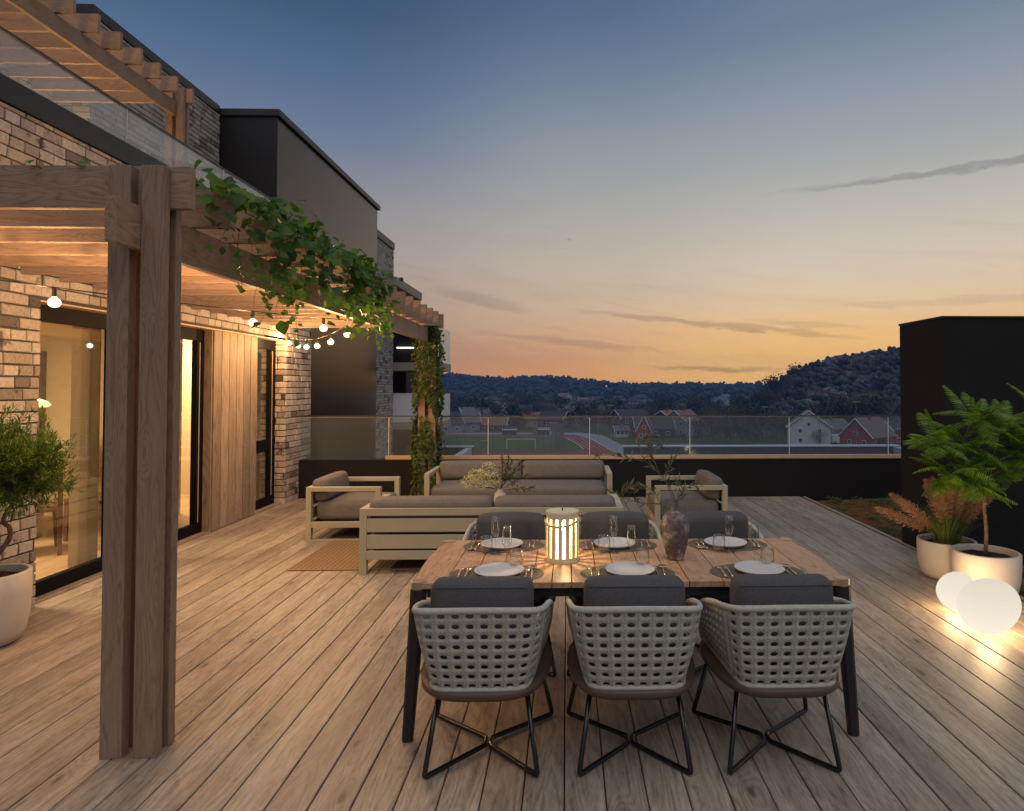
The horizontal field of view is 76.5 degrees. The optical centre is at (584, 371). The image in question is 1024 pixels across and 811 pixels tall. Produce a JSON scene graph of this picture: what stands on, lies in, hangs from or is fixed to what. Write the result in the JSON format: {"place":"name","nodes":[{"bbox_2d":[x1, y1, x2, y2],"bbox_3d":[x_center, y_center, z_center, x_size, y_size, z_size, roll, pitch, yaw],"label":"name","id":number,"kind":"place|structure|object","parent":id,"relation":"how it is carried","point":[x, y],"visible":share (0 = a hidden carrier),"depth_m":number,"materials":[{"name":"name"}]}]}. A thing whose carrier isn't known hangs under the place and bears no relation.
{"place":"outdoors","nodes":[
{"label":"outdoors","id":0,"kind":"place"},
{"bbox_2d":[34,322,191,579],"bbox_3d":[-6.516,0.477,6.324,4.300,2.760,7.200,0,-1,-1],"label":"interior room","id":1,"kind":"object","parent":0,"point":[55,354],"visible":0.09,"depth_m":8.23,"materials":[{"name":"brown wood"}]},
{"bbox_2d":[37,472,62,555],"bbox_3d":[-5.402,1.387,6.317,0.436,0.800,0.480,1,-2,-43],"label":"indoor chair","id":2,"kind":"object","parent":1,"relation":"on","point":[56,510],"visible":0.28,"depth_m":6.29,"materials":[{"name":"brown wood"}]},
{"bbox_2d":[63,466,101,541],"bbox_3d":[-5.284,1.404,7.035,0.480,0.800,0.436,0,-1,1],"label":"indoor chair","id":3,"kind":"object","parent":1,"relation":"on","point":[66,519],"visible":0.2,"depth_m":6.83,"materials":[{"name":"brown wood"}]},
{"bbox_2d":[68,326,100,567],"bbox_3d":[-4.510,0.520,5.815,0.072,2.470,0.280,0,-1,-1],"label":"curtain","id":4,"kind":"object","parent":1,"relation":"hanging from","point":[85,423],"visible":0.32,"depth_m":5.82,"materials":[{"name":"beige fabric"}]},
{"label":"floor slab","id":5,"kind":"structure","parent":1,"relation":"on","visible":0},
{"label":"upper terrace floor","id":6,"kind":"structure","parent":5,"relation":"on","visible":0},
{"bbox_2d":[0,0,193,166],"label":"pergola","id":7,"kind":"object","parent":6,"relation":"on","point":[66,35],"visible":0.77,"depth_m":7.78,"materials":[{"name":"brown wood"}]},
{"bbox_2d":[0,4,219,187],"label":"brick wall","id":8,"kind":"structure","parent":6,"relation":"on","point":[204,127],"depth_m":10.13,"materials":[{"name":"brown brick"}]},
{"bbox_2d":[460,453,533,500],"bbox_3d":[-0.944,1.178,7.051,0.842,0.587,0.262,0,-1,-1],"label":"flower vase","id":9,"kind":"object","parent":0,"point":[500,491],"visible":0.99,"depth_m":7.06,"materials":[{"name":"white stone"}]},
{"bbox_2d":[439,436,582,451],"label":"football pitch","id":10,"kind":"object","parent":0,"point":[495,444],"visible":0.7,"depth_m":177.77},
{"bbox_2d":[533,422,563,446],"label":"throwing cage","id":11,"kind":"object","parent":10,"relation":"on","point":[557,434],"visible":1,"depth_m":171.51,"materials":[{"name":"grey"}]},
{"bbox_2d":[442,434,615,454],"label":"running track","id":12,"kind":"structure","parent":0,"point":[594,449],"depth_m":164.22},
{"bbox_2d":[447,433,622,454],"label":"path","id":13,"kind":"structure","parent":0,"point":[614,446],"depth_m":195.84,"materials":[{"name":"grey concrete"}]},
{"bbox_2d":[76,0,1023,388],"label":"sky","id":14,"kind":"structure","parent":0,"point":[744,191],"materials":[{"name":"blue"}]},
{"bbox_2d":[458,365,900,446],"bbox_3d":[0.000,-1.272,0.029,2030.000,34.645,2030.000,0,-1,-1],"label":"valley ground","id":15,"kind":"structure","parent":0,"point":[631,440],"depth_m":215.40,"materials":[{"name":"plant"}]},
{"bbox_2d":[219,108,380,457],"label":"dark stair tower","id":16,"kind":"structure","parent":15,"relation":"on","point":[278,153],"depth_m":14.64,"materials":[{"name":"grey metal"}]},
{"bbox_2d":[376,229,394,457],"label":"brick tower","id":17,"kind":"structure","parent":15,"relation":"on","point":[384,354],"depth_m":20.72,"materials":[{"name":"grey brick"}]},
{"bbox_2d":[378,276,450,454],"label":"neighbour balconies","id":18,"kind":"structure","parent":15,"relation":"on","point":[403,348],"depth_m":22.35,"materials":[{"name":"beige concrete"}]},
{"bbox_2d":[440,412,464,433],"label":"village house","id":19,"kind":"structure","parent":15,"relation":"on","point":[457,423],"depth_m":222.94,"materials":[{"name":"tile"}]},
{"bbox_2d":[437,445,474,454],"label":"flat roof building","id":20,"kind":"structure","parent":15,"relation":"on","point":[458,450],"depth_m":26.00,"materials":[{"name":"grey concrete"}]},
{"bbox_2d":[450,396,489,411],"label":"leafy tree","id":21,"kind":"object","parent":15,"relation":"on","point":[479,403],"visible":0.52,"depth_m":252.01,"materials":[{"name":"green plant"}]},
{"bbox_2d":[459,411,481,430],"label":"village house","id":22,"kind":"structure","parent":15,"relation":"on","point":[472,424],"depth_m":234.39,"materials":[{"name":"tile"}]},
{"bbox_2d":[457,405,492,415],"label":"village house","id":23,"kind":"structure","parent":15,"relation":"on","point":[474,408],"depth_m":249.18,"materials":[{"name":"tile"}]},
{"bbox_2d":[480,414,511,430],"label":"village house","id":24,"kind":"structure","parent":15,"relation":"on","point":[498,423],"depth_m":236.30,"materials":[{"name":"tile"}]},
{"bbox_2d":[492,401,523,422],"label":"leafy tree","id":25,"kind":"object","parent":15,"relation":"on","point":[509,409],"visible":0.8,"depth_m":248.83,"materials":[{"name":"green plant"}]},
{"bbox_2d":[518,411,539,426],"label":"village house","id":26,"kind":"structure","parent":15,"relation":"on","point":[531,420],"depth_m":256.79,"materials":[{"name":"tile"}]},
{"bbox_2d":[536,409,572,427],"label":"village house","id":27,"kind":"structure","parent":15,"relation":"on","point":[542,421],"depth_m":255.04,"materials":[{"name":"tile"}]},
{"bbox_2d":[550,395,567,410],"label":"leafy tree","id":28,"kind":"object","parent":15,"relation":"on","point":[559,400],"visible":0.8,"depth_m":316.11,"materials":[{"name":"green plant"}]},
{"bbox_2d":[565,401,592,425],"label":"leafy tree","id":29,"kind":"object","parent":15,"relation":"on","point":[579,409],"visible":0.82,"depth_m":253.33,"materials":[{"name":"green plant"}]},
{"bbox_2d":[441,372,768,406],"bbox_3d":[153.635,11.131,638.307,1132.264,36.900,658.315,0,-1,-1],"label":"woodland","id":30,"kind":"object","parent":15,"relation":"on","point":[512,385],"visible":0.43,"depth_m":614.49,"materials":[{"name":"plant"}]},
{"bbox_2d":[611,424,629,436],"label":"village house","id":31,"kind":"structure","parent":15,"relation":"on","point":[620,430],"depth_m":204.46,"materials":[{"name":"tile"}]},
{"bbox_2d":[608,407,648,433],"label":"village house","id":32,"kind":"structure","parent":15,"relation":"on","point":[614,421],"depth_m":223.81,"materials":[{"name":"tile"}]},
{"bbox_2d":[635,413,653,440],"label":"village house","id":33,"kind":"structure","parent":15,"relation":"on","point":[644,426],"depth_m":192.31,"materials":[{"name":"wood"}]},
{"bbox_2d":[630,417,675,437],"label":"village house","id":34,"kind":"structure","parent":15,"relation":"on","point":[665,425],"depth_m":202.68,"materials":[{"name":"tile"}]},
{"bbox_2d":[657,390,677,411],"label":"conifer tree","id":35,"kind":"object","parent":15,"relation":"on","point":[667,402],"visible":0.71,"depth_m":262.01,"materials":[{"name":"green plant"}]},
{"bbox_2d":[668,408,701,436],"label":"village house","id":36,"kind":"structure","parent":15,"relation":"on","point":[682,425],"depth_m":208.03,"materials":[{"name":"tile"}]},
{"bbox_2d":[693,411,713,440],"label":"spring tree","id":37,"kind":"object","parent":15,"relation":"on","point":[703,422],"visible":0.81,"depth_m":190.51,"materials":[{"name":"green plant"}]},
{"bbox_2d":[706,408,731,441],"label":"spring tree","id":38,"kind":"object","parent":15,"relation":"on","point":[717,418],"visible":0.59,"depth_m":188.62,"materials":[{"name":"green plant"}]},
{"bbox_2d":[735,420,751,444],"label":"leafy tree","id":39,"kind":"object","parent":15,"relation":"on","point":[744,430],"visible":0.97,"depth_m":176.23,"materials":[{"name":"green plant"}]},
{"bbox_2d":[746,425,763,444],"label":"leafy tree","id":40,"kind":"object","parent":15,"relation":"on","point":[754,434],"visible":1,"depth_m":176.61,"materials":[{"name":"green plant"}]},
{"bbox_2d":[740,401,783,436],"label":"leafy tree","id":41,"kind":"object","parent":15,"relation":"on","point":[754,408],"visible":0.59,"depth_m":196.85,"materials":[{"name":"green plant"}]},
{"bbox_2d":[762,385,786,403],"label":"spring tree","id":42,"kind":"object","parent":15,"relation":"on","point":[776,397],"visible":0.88,"depth_m":259.81,"materials":[{"name":"green plant"}]},
{"bbox_2d":[768,417,789,439],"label":"leafy tree","id":43,"kind":"object","parent":15,"relation":"on","point":[782,426],"visible":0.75,"depth_m":192.96,"materials":[{"name":"green plant"}]},
{"bbox_2d":[785,408,831,444],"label":"village house","id":44,"kind":"structure","parent":15,"relation":"on","point":[801,429],"depth_m":174.67,"materials":[{"name":"paint"}]},
{"bbox_2d":[811,401,842,418],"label":"leafy tree","id":45,"kind":"object","parent":15,"relation":"on","point":[824,410],"visible":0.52,"depth_m":196.72,"materials":[{"name":"green plant"}]},
{"bbox_2d":[807,387,848,402],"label":"rock outcrop","id":46,"kind":"object","parent":15,"relation":"on","point":[824,390],"visible":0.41,"depth_m":245.22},
{"bbox_2d":[760,346,900,422],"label":"hill woodland","id":47,"kind":"object","parent":15,"relation":"on","point":[887,363],"visible":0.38,"depth_m":260.52,"materials":[{"name":"plant"}]},
{"bbox_2d":[821,417,848,443],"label":"village house","id":48,"kind":"structure","parent":15,"relation":"on","point":[838,425],"depth_m":183.58,"materials":[{"name":"tile"}]},
{"bbox_2d":[821,353,849,370],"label":"rock outcrop","id":49,"kind":"object","parent":15,"relation":"on","point":[832,361],"visible":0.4,"depth_m":301.20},
{"bbox_2d":[829,391,871,421],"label":"leafy tree","id":50,"kind":"object","parent":15,"relation":"on","point":[846,406],"visible":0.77,"depth_m":201.49,"materials":[{"name":"green plant"}]},
{"bbox_2d":[850,353,879,367],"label":"rock outcrop","id":51,"kind":"object","parent":15,"relation":"on","point":[862,356],"visible":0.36,"depth_m":292.36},
{"bbox_2d":[837,417,897,444],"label":"village house","id":52,"kind":"structure","parent":15,"relation":"on","point":[867,430],"depth_m":170.56,"materials":[{"name":"tile"}]},
{"bbox_2d":[849,392,886,418],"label":"leafy tree","id":53,"kind":"object","parent":15,"relation":"on","point":[872,398],"visible":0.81,"depth_m":200.16,"materials":[{"name":"green plant"}]},
{"bbox_2d":[852,374,884,392],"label":"rock outcrop","id":54,"kind":"object","parent":15,"relation":"on","point":[865,383],"visible":0.68,"depth_m":250.64,"materials":[{"name":"stone"}]},
{"bbox_2d":[864,393,900,420],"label":"spring tree","id":55,"kind":"object","parent":15,"relation":"on","point":[891,409],"visible":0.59,"depth_m":200.15,"materials":[{"name":"green plant"}]},
{"bbox_2d":[884,418,900,444],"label":"village house","id":56,"kind":"structure","parent":15,"relation":"on","point":[894,426],"depth_m":177.01,"materials":[{"name":"tile"}]},
{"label":"terrace substructure","id":57,"kind":"structure","parent":15,"relation":"on","visible":0},
{"bbox_2d":[0,101,310,608],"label":"brick facade","id":58,"kind":"structure","parent":57,"relation":"on","point":[231,402],"depth_m":7.29,"materials":[{"name":"brick"},{"name":"glass"},{"name":"wood"}]},
{"bbox_2d":[33,305,106,597],"bbox_3d":[-4.301,0.622,5.398,0.060,2.284,1.160,0,-1,-1],"label":"glass door","id":59,"kind":"structure","parent":58,"relation":"in","point":[56,315],"depth_m":5.43,"materials":[{"name":"black"}]},
{"bbox_2d":[0,26,269,201],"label":"balustrade","id":60,"kind":"object","parent":58,"relation":"on","point":[24,99],"visible":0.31,"depth_m":5.23,"materials":[{"name":"clear glass"}]},
{"bbox_2d":[178,326,204,540],"bbox_3d":[-4.331,0.651,6.657,0.066,2.284,1.360,0,-1,-1],"label":"glass door","id":61,"kind":"structure","parent":58,"relation":"in","point":[194,527],"depth_m":7.18,"materials":[{"name":"black"}]},
{"bbox_2d":[255,338,275,509],"bbox_3d":[-4.383,0.698,8.676,0.066,2.284,0.880,0,-1,-1],"label":"window","id":62,"kind":"structure","parent":58,"relation":"in","point":[267,445],"depth_m":8.96,"materials":[{"name":"black"}]},
{"bbox_2d":[0,496,1023,810],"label":"deck","id":63,"kind":"structure","parent":57,"relation":"on","point":[290,688],"depth_m":3.24,"materials":[{"name":"brown wood"}]},
{"bbox_2d":[0,563,32,646],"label":"plant pot","id":64,"kind":"object","parent":63,"relation":"on","point":[16,579],"visible":1,"depth_m":4.12,"materials":[{"name":"ceramic"}]},
{"bbox_2d":[0,402,87,555],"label":"potted willow tree","id":65,"kind":"object","parent":64,"relation":"in","point":[18,466],"visible":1,"depth_m":4.14,"materials":[{"name":"green plant"}]},
{"bbox_2d":[0,165,443,758],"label":"pergola","id":66,"kind":"object","parent":63,"relation":"on","point":[132,241],"visible":0.8,"depth_m":2.95,"materials":[{"name":"brown wood"}]},
{"bbox_2d":[0,280,352,348],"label":"string lights","id":67,"kind":"object","parent":66,"relation":"hanging from","point":[53,301],"visible":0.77,"depth_m":5.03,"materials":[{"name":"white"}]},
{"bbox_2d":[26,156,402,349],"bbox_3d":[-2.125,-0.606,4.545,1.094,0.919,3.250,0,-1,-1],"label":"climbing vine","id":68,"kind":"object","parent":66,"relation":"attached to","point":[284,226],"visible":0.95,"depth_m":4.03,"materials":[{"name":"green"}]},
{"bbox_2d":[409,326,445,495],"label":"ivy column","id":69,"kind":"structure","parent":66,"relation":"attached to","point":[438,406],"depth_m":8.88,"materials":[{"name":"green plant"}]},
{"bbox_2d":[287,520,662,570],"bbox_3d":[-0.833,1.806,7.016,3.730,0.013,2.400,0,-1,-1],"label":"rug","id":70,"kind":"object","parent":63,"relation":"on","point":[332,555],"visible":0.12,"depth_m":6.07,"materials":[{"name":"fabric"}]},
{"bbox_2d":[305,471,399,541],"bbox_3d":[-2.585,1.487,7.293,0.790,0.664,0.830,0,-1,-1],"label":"armchair","id":71,"kind":"object","parent":70,"relation":"on","point":[341,503],"visible":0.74,"depth_m":6.95,"materials":[{"name":"fabric"}]},
{"bbox_2d":[412,576,553,778],"bbox_3d":[-0.439,1.297,2.904,0.595,0.840,0.688,0,-1,-1],"label":"woven armchair","id":72,"kind":"object","parent":63,"relation":"on","point":[482,638],"visible":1,"depth_m":2.64,"materials":[{"name":"wicker"}]},
{"bbox_2d":[359,493,623,573],"bbox_3d":[-0.823,1.460,6.093,2.330,0.664,0.790,0,-1,-1],"label":"sofa","id":73,"kind":"object","parent":63,"relation":"on","point":[411,527],"visible":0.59,"depth_m":5.70,"materials":[{"name":"paint"}]},
{"bbox_2d":[463,511,556,676],"bbox_3d":[-0.465,1.322,3.984,0.595,0.840,0.688,0,-1,-2],"label":"woven armchair","id":74,"kind":"object","parent":63,"relation":"on","point":[528,525],"visible":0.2,"depth_m":4.09,"materials":[{"name":"fabric"}]},
{"bbox_2d":[424,460,611,498],"bbox_3d":[-0.823,1.513,8.384,2.330,0.664,0.790,0,-1,-1],"label":"sofa","id":75,"kind":"object","parent":63,"relation":"on","point":[569,477],"visible":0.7,"depth_m":8.54,"materials":[{"name":"fabric"}]},
{"bbox_2d":[567,511,661,676],"bbox_3d":[0.198,1.323,4.001,0.595,0.840,0.688,0,-1,0],"label":"woven armchair","id":76,"kind":"object","parent":63,"relation":"on","point":[594,525],"visible":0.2,"depth_m":4.11,"materials":[{"name":"fabric"}]},
{"bbox_2d":[402,537,859,742],"bbox_3d":[0.217,1.363,3.456,2.155,0.734,0.870,0,-1,-1],"label":"dining table","id":77,"kind":"object","parent":63,"relation":"on","point":[691,570],"visible":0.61,"depth_m":3.23,"materials":[{"name":"brown wood"}]},
{"bbox_2d":[449,566,543,579],"bbox_3d":[-0.429,0.992,3.165,0.466,0.003,0.310,0,-1,-1],"label":"placemat","id":78,"kind":"object","parent":77,"relation":"on","point":[538,573],"visible":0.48,"depth_m":3.16,"materials":[{"name":"fabric"}]},
{"bbox_2d":[474,562,523,575],"bbox_3d":[-0.416,0.980,3.165,0.245,0.022,0.245,0,-1,-17],"label":"plate","id":79,"kind":"object","parent":78,"relation":"on","point":[501,569],"visible":0.88,"depth_m":3.20,"materials":[{"name":"grey ceramic"}]},
{"bbox_2d":[463,539,544,552],"bbox_3d":[-0.462,1.005,3.724,0.466,0.003,0.310,0,-1,-1],"label":"placemat","id":80,"kind":"object","parent":77,"relation":"on","point":[525,544],"visible":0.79,"depth_m":3.67,"materials":[{"name":"fabric"}]},
{"bbox_2d":[480,538,522,549],"bbox_3d":[-0.474,0.992,3.704,0.245,0.022,0.245,-1,-2,44],"label":"plate","id":81,"kind":"object","parent":80,"relation":"on","point":[496,543],"visible":1,"depth_m":3.73,"materials":[{"name":"grey ceramic"}]},
{"bbox_2d":[544,507,580,563],"bbox_3d":[-0.115,0.861,3.418,0.192,0.277,0.188,0,-1,-1],"label":"slatted lantern","id":82,"kind":"object","parent":77,"relation":"on","point":[562,537],"visible":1,"depth_m":3.37,"materials":[{"name":"beige metal"}]},
{"bbox_2d":[579,539,656,551],"bbox_3d":[0.190,1.005,3.741,0.466,0.003,0.310,0,-1,-1],"label":"placemat","id":83,"kind":"object","parent":77,"relation":"on","point":[637,547],"visible":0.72,"depth_m":3.67,"materials":[{"name":"fabric"}]},
{"bbox_2d":[594,537,635,548],"bbox_3d":[0.177,0.992,3.721,0.245,0.022,0.245,-1,-1,21],"label":"plate","id":84,"kind":"object","parent":83,"relation":"on","point":[614,543],"visible":1,"depth_m":3.74,"materials":[{"name":"grey ceramic"}]},
{"bbox_2d":[580,565,674,577],"bbox_3d":[0.214,0.992,3.181,0.466,0.003,0.310,0,-1,-1],"label":"placemat","id":85,"kind":"object","parent":77,"relation":"on","point":[586,572],"visible":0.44,"depth_m":3.20,"materials":[{"name":"fabric"}]},
{"bbox_2d":[605,561,654,574],"bbox_3d":[0.227,0.980,3.182,0.245,0.022,0.245,0,-1,-16],"label":"plate","id":86,"kind":"object","parent":85,"relation":"on","point":[628,568],"visible":0.88,"depth_m":3.22,"materials":[{"name":"grey ceramic"}]},
{"bbox_2d":[661,505,689,560],"bbox_3d":[0.489,0.860,3.450,0.151,0.281,0.151,0,-1,-1],"label":"stoneware vase","id":87,"kind":"object","parent":77,"relation":"on","point":[675,525],"visible":1,"depth_m":3.40,"materials":[{"name":"ceramic"}]},
{"bbox_2d":[591,427,703,508],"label":"olive branches","id":88,"kind":"object","parent":87,"relation":"in","point":[641,485],"visible":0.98,"depth_m":3.45,"materials":[{"name":"green plant"}]},
{"bbox_2d":[687,538,766,550],"bbox_3d":[0.833,1.006,3.757,0.466,0.003,0.310,0,-1,-1],"label":"placemat","id":89,"kind":"object","parent":77,"relation":"on","point":[748,546],"visible":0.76,"depth_m":3.70,"materials":[{"name":"fabric"}]},
{"bbox_2d":[704,536,746,548],"bbox_3d":[0.820,0.993,3.737,0.245,0.022,0.245,1,-2,-37],"label":"plate","id":90,"kind":"object","parent":89,"relation":"on","point":[721,542],"visible":0.98,"depth_m":3.77,"materials":[{"name":"grey ceramic"}]},
{"bbox_2d":[710,563,804,578],"bbox_3d":[0.857,0.993,3.198,0.466,0.003,0.310,0,-1,-1],"label":"placemat","id":91,"kind":"object","parent":77,"relation":"on","point":[716,571],"visible":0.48,"depth_m":3.20,"materials":[{"name":"fabric"}]},
{"bbox_2d":[734,561,784,573],"bbox_3d":[0.870,0.980,3.199,0.245,0.022,0.245,-1,-1,22],"label":"plate","id":92,"kind":"object","parent":91,"relation":"on","point":[754,567],"visible":0.84,"depth_m":3.23,"materials":[{"name":"grey ceramic"}]},
{"bbox_2d":[566,575,702,776],"bbox_3d":[0.213,1.298,2.921,0.595,0.840,0.688,0,-1,-1],"label":"woven armchair","id":93,"kind":"object","parent":63,"relation":"on","point":[635,639],"visible":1,"depth_m":2.66,"materials":[{"name":"grey wicker"}]},
{"bbox_2d":[646,469,727,530],"bbox_3d":[1.154,1.490,7.390,0.790,0.664,0.830,0,-1,-1],"label":"armchair","id":94,"kind":"object","parent":63,"relation":"on","point":[713,489],"visible":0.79,"depth_m":7.06,"materials":[{"name":"fabric"}]},
{"bbox_2d":[685,510,763,672],"bbox_3d":[0.850,1.323,4.018,0.595,0.840,0.688,0,-1,-2],"label":"woven armchair","id":95,"kind":"object","parent":63,"relation":"on","point":[706,524],"visible":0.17,"depth_m":4.13,"materials":[{"name":"fabric"}]},
{"bbox_2d":[692,574,855,774],"bbox_3d":[0.849,1.298,2.938,0.595,0.840,0.688,0,-1,-2],"label":"woven armchair","id":96,"kind":"object","parent":63,"relation":"on","point":[773,636],"visible":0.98,"depth_m":2.69,"materials":[{"name":"grey wicker"}]},
{"bbox_2d":[917,533,977,579],"bbox_3d":[3.151,1.618,5.597,0.464,0.325,0.464,0,-1,-1],"label":"plant pot","id":97,"kind":"object","parent":63,"relation":"on","point":[934,560],"visible":0.55,"depth_m":5.48,"materials":[{"name":"ceramic"}]},
{"bbox_2d":[936,572,972,609],"bbox_3d":[2.759,1.623,4.776,0.268,0.273,0.256,0,-1,-1],"label":"egg lamp","id":98,"kind":"object","parent":63,"relation":"on","point":[950,586],"visible":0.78,"depth_m":4.72,"materials":[{"name":"plastic"}]},
{"bbox_2d":[950,543,1022,593],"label":"plant pot","id":99,"kind":"object","parent":63,"relation":"on","point":[972,561],"visible":0.61,"depth_m":4.97,"materials":[{"name":"ceramic"}]},
{"bbox_2d":[902,383,1023,554],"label":"potted sumac","id":100,"kind":"object","parent":99,"relation":"in","point":[980,418],"visible":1,"depth_m":5.11,"materials":[{"name":"green plant"}]},
{"bbox_2d":[956,578,1021,633],"bbox_3d":[2.717,1.571,4.326,0.385,0.356,0.344,0,-1,-1],"label":"egg lamp","id":101,"kind":"object","parent":63,"relation":"on","point":[988,606],"visible":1,"depth_m":4.21,"materials":[{"name":"plastic"}]},
{"bbox_2d":[298,454,901,500],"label":"dark parapet","id":102,"kind":"structure","parent":57,"relation":"on","point":[818,477],"depth_m":9.72,"materials":[{"name":"black metal"}]},
{"bbox_2d":[300,415,900,454],"bbox_3d":[0.525,0.987,9.758,9.554,0.650,0.026,0,-1,-1],"label":"glass railing","id":103,"kind":"object","parent":102,"relation":"on","point":[689,416],"visible":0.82,"depth_m":9.77,"materials":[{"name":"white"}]},
{"bbox_2d":[816,496,1023,596],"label":"planting bed","id":104,"kind":"object","parent":57,"relation":"on","point":[858,509],"visible":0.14,"depth_m":8.67,"materials":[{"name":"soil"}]},
{"bbox_2d":[898,316,1023,564],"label":"black roof volume","id":105,"kind":"structure","parent":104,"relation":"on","point":[976,358],"depth_m":6.15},
{"bbox_2d":[622,444,900,454],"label":"flat roof building","id":106,"kind":"structure","parent":0,"point":[780,449],"depth_m":26.33,"materials":[{"name":"grey"}]},
{"bbox_2d":[760,373,782,396],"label":"leafy tree","id":107,"kind":"object","parent":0,"point":[773,382],"visible":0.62,"depth_m":291.23,"materials":[{"name":"green plant"}]},
{"bbox_2d":[874,475,994,544],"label":"fountain grass","id":108,"kind":"object","parent":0,"point":[944,529],"depth_m":5.55,"materials":[{"name":"plant"}]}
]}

